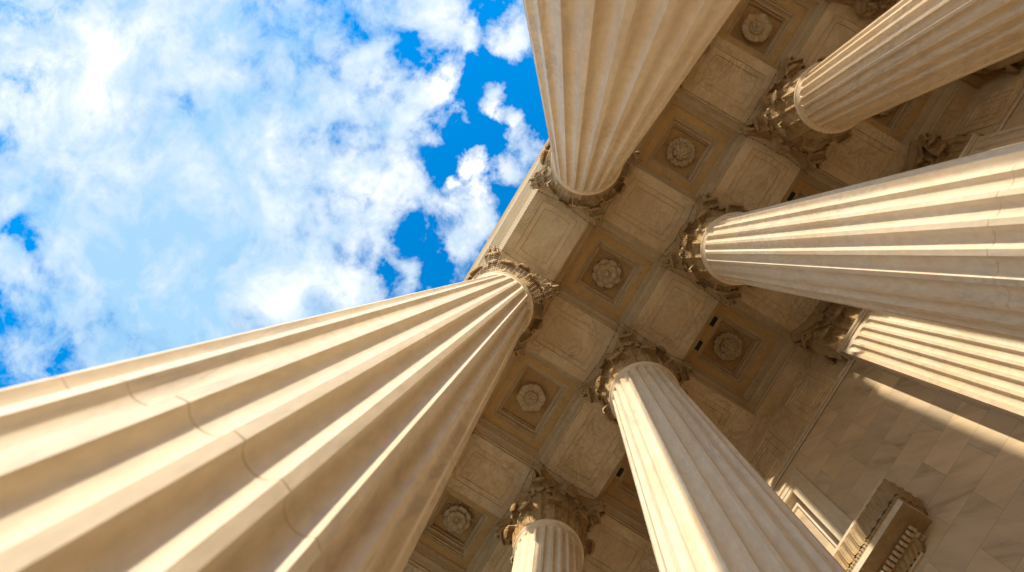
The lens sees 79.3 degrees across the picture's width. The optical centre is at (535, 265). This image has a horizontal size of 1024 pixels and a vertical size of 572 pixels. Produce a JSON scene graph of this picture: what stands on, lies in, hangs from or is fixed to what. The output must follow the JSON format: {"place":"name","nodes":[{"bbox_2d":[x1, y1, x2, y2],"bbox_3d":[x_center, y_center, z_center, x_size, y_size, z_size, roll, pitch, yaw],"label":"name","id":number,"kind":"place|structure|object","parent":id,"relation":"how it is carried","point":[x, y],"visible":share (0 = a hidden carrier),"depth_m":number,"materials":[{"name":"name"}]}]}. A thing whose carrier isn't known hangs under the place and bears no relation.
{"place":"outdoors","nodes":[
{"label":"outdoors","id":0,"kind":"place"},
{"bbox_2d":[0,0,548,388],"label":"sky","id":1,"kind":"structure","parent":0,"point":[174,174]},
{"bbox_2d":[446,433,532,519],"bbox_3d":[-1.170,5.286,16.740,2.250,2.250,1.500,31,-88,2],"label":"ceiling panel","id":2,"kind":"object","parent":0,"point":[489,476],"depth_m":15.63,"materials":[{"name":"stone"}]},
{"bbox_3d":[-3.741,5.920,16.881,1.500,2.250,3.750,31,-88,2],"label":"ceiling beam","id":3,"kind":"object","parent":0,"visible":0},
{"bbox_2d":[408,485,501,571],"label":"coffer","id":4,"kind":"object","parent":3,"relation":"attached to","point":[458,534],"visible":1,"depth_m":16.48,"materials":[{"name":"stone"}]},
{"bbox_3d":[-1.723,2.575,16.711,1.500,2.250,4.069,31,-88,2],"label":"ceiling beam","id":5,"kind":"object","parent":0,"visible":0},
{"bbox_2d":[474,346,585,467],"bbox_3d":[-0.143,3.555,16.187,2.243,1.155,2.561,31,-88,2],"label":"coffer","id":6,"kind":"object","parent":5,"relation":"attached to","point":[534,404],"visible":0.99,"depth_m":16.28,"materials":[{"name":"stone"}]},
{"bbox_3d":[2.229,-3.977,16.377,1.500,2.250,3.750,31,-88,2],"label":"ceiling beam","id":7,"kind":"object","parent":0,"visible":0},
{"bbox_2d":[634,89,746,202],"bbox_3d":[3.809,-2.997,15.853,2.243,1.155,2.243,31,-88,2],"label":"coffer","id":8,"kind":"object","parent":7,"relation":"attached to","point":[689,145],"visible":1,"depth_m":15.93,"materials":[{"name":"stone"}]},
{"bbox_3d":[8.296,-0.306,16.151,0.735,2.250,3.750,31,-88,2],"label":"ceiling beam","id":9,"kind":"object","parent":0,"visible":0},
{"bbox_2d":[779,168,846,203],"bbox_3d":[7.006,-1.062,15.734,2.220,1.155,2.243,31,-88,2],"label":"coffer","id":10,"kind":"object","parent":9,"relation":"attached to","point":[810,183],"depth_m":15.61,"materials":[{"name":"stone"}]},
{"bbox_3d":[4.164,-7.185,16.214,1.500,2.250,3.750,31,-88,2],"label":"ceiling beam","id":11,"kind":"object","parent":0,"visible":0},
{"bbox_2d":[716,0,829,69],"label":"coffer","id":12,"kind":"object","parent":11,"relation":"attached to","point":[773,33],"visible":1,"depth_m":15.84,"materials":[{"name":"stone"}]},
{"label":"portico floor","id":13,"kind":"structure","parent":0,"visible":0},
{"bbox_2d":[0,246,559,571],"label":"column","id":14,"kind":"structure","parent":13,"relation":"on","point":[335,441],"depth_m":2.08,"materials":[{"name":"stone"}]},
{"bbox_2d":[463,138,548,280],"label":"entablature","id":15,"kind":"structure","parent":14,"relation":"on","point":[530,172],"depth_m":18.20,"materials":[{"name":"stone"}]},
{"bbox_2d":[471,249,551,301],"bbox_3d":[-0.754,0.191,14.341,2.426,1.768,1.240,-4,-89,3],"label":"bird net","id":16,"kind":"object","parent":14,"relation":"on","point":[483,264],"visible":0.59,"depth_m":13.97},
{"bbox_2d":[482,246,562,354],"bbox_3d":[-0.717,0.854,15.473,2.132,0.054,2.104,31,-88,2],"label":"bird wire","id":17,"kind":"object","parent":14,"relation":"attached to","point":[536,274],"visible":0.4,"depth_m":15.42,"materials":[{"name":"brown metal"}]},
{"bbox_2d":[524,295,617,383],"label":"ceiling beam","id":18,"kind":"structure","parent":14,"relation":"on","point":[571,339],"depth_m":15.46,"materials":[{"name":"stone"}]},
{"bbox_2d":[452,427,475,472],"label":"column","id":19,"kind":"structure","parent":13,"relation":"on","point":[473,432],"depth_m":15.05,"materials":[{"name":"stone"}]},
{"bbox_2d":[495,463,605,571],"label":"column","id":20,"kind":"structure","parent":13,"relation":"on","point":[548,523],"depth_m":13.91,"materials":[{"name":"stone"}]},
{"bbox_2d":[480,540,512,571],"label":"ceiling beam","id":21,"kind":"structure","parent":20,"relation":"on","point":[500,556],"depth_m":15.66,"materials":[{"name":"stone"}]},
{"bbox_2d":[496,461,604,525],"bbox_3d":[0.376,6.300,15.532,2.133,0.054,2.111,31,-88,2],"label":"bird wire","id":22,"kind":"object","parent":20,"relation":"attached to","point":[556,474],"visible":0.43,"depth_m":15.50,"materials":[{"name":"brown metal"}]},
{"bbox_2d":[582,514,657,571],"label":"ceiling beam","id":23,"kind":"structure","parent":20,"relation":"on","point":[620,547],"depth_m":15.51,"materials":[{"name":"stone"}]},
{"bbox_2d":[523,0,739,224],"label":"column","id":24,"kind":"structure","parent":13,"relation":"on","point":[612,75],"depth_m":4.80,"materials":[{"name":"stone"}]},
{"bbox_2d":[501,189,589,282],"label":"ceiling beam","id":25,"kind":"structure","parent":24,"relation":"on","point":[547,232],"depth_m":15.44,"materials":[{"name":"stone"}]},
{"bbox_2d":[552,218,666,331],"bbox_3d":[1.874,0.211,16.017,2.243,1.155,2.243,31,-88,2],"label":"coffer","id":26,"kind":"object","parent":25,"relation":"attached to","point":[609,274],"visible":1,"depth_m":16.09,"materials":[{"name":"stone"}]},
{"bbox_2d":[533,147,569,201],"bbox_3d":[0.658,-2.380,14.217,1.075,1.768,1.556,31,-88,2],"label":"bird net","id":27,"kind":"object","parent":24,"relation":"on","point":[550,177],"visible":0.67,"depth_m":13.89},
{"bbox_2d":[528,160,641,227],"bbox_3d":[1.209,-2.342,15.310,2.134,0.054,2.142,31,-88,2],"label":"bird wire","id":28,"kind":"object","parent":24,"relation":"attached to","point":[571,209],"visible":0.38,"depth_m":15.32,"materials":[{"name":"brown metal"}]},
{"bbox_2d":[602,165,696,254],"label":"ceiling beam","id":29,"kind":"structure","parent":24,"relation":"on","point":[649,210],"depth_m":15.29,"materials":[{"name":"stone"}]},
{"bbox_2d":[675,45,710,92],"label":"column","id":30,"kind":"structure","parent":13,"relation":"on","point":[681,86],"depth_m":14.58,"materials":[{"name":"stone"}]},
{"bbox_2d":[683,35,777,124],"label":"ceiling beam","id":31,"kind":"structure","parent":30,"relation":"on","point":[729,79],"depth_m":15.13,"materials":[{"name":"stone"}]},
{"bbox_2d":[581,325,846,571],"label":"column","id":32,"kind":"structure","parent":13,"relation":"on","point":[710,499],"depth_m":6.88,"materials":[{"name":"stone"}]},
{"bbox_2d":[545,399,625,498],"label":"ceiling beam","id":33,"kind":"structure","parent":32,"relation":"on","point":[588,453],"depth_m":15.49,"materials":[{"name":"stone"}]},
{"bbox_2d":[579,324,691,405],"bbox_3d":[2.489,2.795,15.354,2.132,0.054,2.104,31,-88,2],"label":"bird wire","id":34,"kind":"object","parent":32,"relation":"attached to","point":[611,340],"visible":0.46,"depth_m":15.33,"materials":[{"name":"brown metal"}]},
{"bbox_2d":[681,376,753,446],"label":"ceiling beam","id":35,"kind":"structure","parent":32,"relation":"on","point":[730,420],"depth_m":15.30,"materials":[{"name":"stone"}]},
{"bbox_2d":[660,142,1023,340],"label":"column","id":36,"kind":"structure","parent":13,"relation":"on","point":[942,243],"depth_m":5.70,"materials":[{"name":"stone"}]},
{"bbox_2d":[629,267,719,360],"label":"ceiling beam","id":37,"kind":"structure","parent":36,"relation":"on","point":[675,312],"depth_m":15.32,"materials":[{"name":"stone"}]},
{"bbox_2d":[658,195,725,305],"bbox_3d":[4.415,-0.402,15.191,2.134,0.054,2.142,31,-88,2],"label":"bird wire","id":38,"kind":"object","parent":36,"relation":"attached to","point":[677,273],"visible":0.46,"depth_m":15.22,"materials":[{"name":"brown metal"}]},
{"bbox_2d":[738,285,819,331],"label":"ceiling beam","id":39,"kind":"structure","parent":36,"relation":"on","point":[790,312],"depth_m":15.18,"materials":[{"name":"stone"}]},
{"bbox_2d":[825,0,899,19],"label":"column","id":40,"kind":"structure","parent":13,"relation":"on","point":[871,9],"depth_m":14.54,"materials":[{"name":"stone"}]},
{"bbox_2d":[796,2,873,66],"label":"ceiling beam","id":41,"kind":"structure","parent":40,"relation":"on","point":[837,26],"depth_m":14.99,"materials":[{"name":"stone"}]},
{"bbox_2d":[741,0,1023,171],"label":"column","id":42,"kind":"structure","parent":13,"relation":"on","point":[900,52],"depth_m":9.97,"materials":[{"name":"stone"}]},
{"bbox_2d":[711,136,801,210],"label":"ceiling beam","id":43,"kind":"structure","parent":42,"relation":"on","point":[757,175],"depth_m":15.15,"materials":[{"name":"stone"}]},
{"bbox_2d":[740,62,812,173],"bbox_3d":[6.352,-3.609,15.027,2.081,0.054,2.095,31,-88,2],"label":"bird wire","id":44,"kind":"object","parent":42,"relation":"attached to","point":[764,144],"visible":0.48,"depth_m":15.05,"materials":[{"name":"brown metal"}]},
{"bbox_2d":[820,120,908,185],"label":"ceiling beam","id":45,"kind":"structure","parent":42,"relation":"on","point":[867,152],"depth_m":15.02,"materials":[{"name":"stone"}]},
{"bbox_2d":[745,66,1023,571],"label":"wall","id":46,"kind":"structure","parent":13,"relation":"on","point":[858,466],"depth_m":10.06,"materials":[{"name":"stone"}]},
{"bbox_2d":[657,441,749,571],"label":"ceiling beam","id":47,"kind":"structure","parent":46,"relation":"on","point":[742,449],"depth_m":15.28,"materials":[{"name":"stone"}]},
{"bbox_2d":[596,451,650,540],"bbox_3d":[3.054,5.490,16.068,2.220,1.155,2.561,31,-88,2],"label":"coffer","id":48,"kind":"object","parent":47,"relation":"attached to","point":[618,495],"depth_m":16.12,"materials":[{"name":"stone"}]},
{"bbox_2d":[739,346,810,448],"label":"ceiling beam","id":49,"kind":"structure","parent":46,"relation":"on","point":[781,384],"depth_m":15.22,"materials":[{"name":"stone"}]},
{"bbox_2d":[681,298,795,414],"bbox_3d":[5.071,2.146,15.898,2.220,1.155,2.243,31,-88,2],"label":"coffer","id":50,"kind":"object","parent":49,"relation":"attached to","point":[739,353],"visible":1,"depth_m":15.96,"materials":[{"name":"stone"}]},
{"bbox_2d":[790,300,1023,420],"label":"pilaster","id":51,"kind":"object","parent":46,"relation":"attached to","point":[986,370],"visible":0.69,"depth_m":10.50,"materials":[{"name":"stone"}]},
{"bbox_2d":[931,81,976,139],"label":"ceiling beam","id":52,"kind":"structure","parent":46,"relation":"on","point":[954,110],"depth_m":14.87,"materials":[{"name":"stone"}]},
{"bbox_2d":[863,79,962,146],"bbox_3d":[8.941,-4.271,15.571,2.220,1.155,2.243,31,-88,2],"label":"coffer","id":53,"kind":"object","parent":52,"relation":"attached to","point":[907,122],"visible":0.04,"depth_m":15.61,"materials":[{"name":"stone"}]},
{"bbox_2d":[900,124,1023,172],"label":"pilaster","id":54,"kind":"object","parent":46,"relation":"attached to","point":[927,149],"visible":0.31,"depth_m":13.49,"materials":[{"name":"stone"}]},
{"bbox_2d":[959,51,1023,88],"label":"pilaster","id":55,"kind":"object","parent":46,"relation":"attached to","point":[980,78],"visible":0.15,"depth_m":14.02,"materials":[{"name":"stone"}]},
{"bbox_3d":[8.529,-15.007,6.315,2.175,16.877,2.175,31,-88,2],"label":"column","id":56,"kind":"object","parent":13,"relation":"on","visible":0},
{"bbox_2d":[469,161,541,275],"bbox_3d":[2.312,-6.227,16.540,0.686,2.711,24.933,31,-88,2],"label":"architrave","id":57,"kind":"object","parent":56,"relation":"attached to","point":[522,202],"visible":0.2,"depth_m":16.95,"materials":[{"name":"beige stone"}]},
{"bbox_3d":[-5.181,7.722,7.472,2.175,16.877,2.175,31,-88,2],"label":"column","id":58,"kind":"object","parent":13,"relation":"on","visible":0},
{"bbox_2d":[402,561,425,571],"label":"ceiling beam","id":59,"kind":"structure","parent":58,"relation":"on","point":[410,566],"depth_m":15.77,"materials":[{"name":"stone"}]}
]}

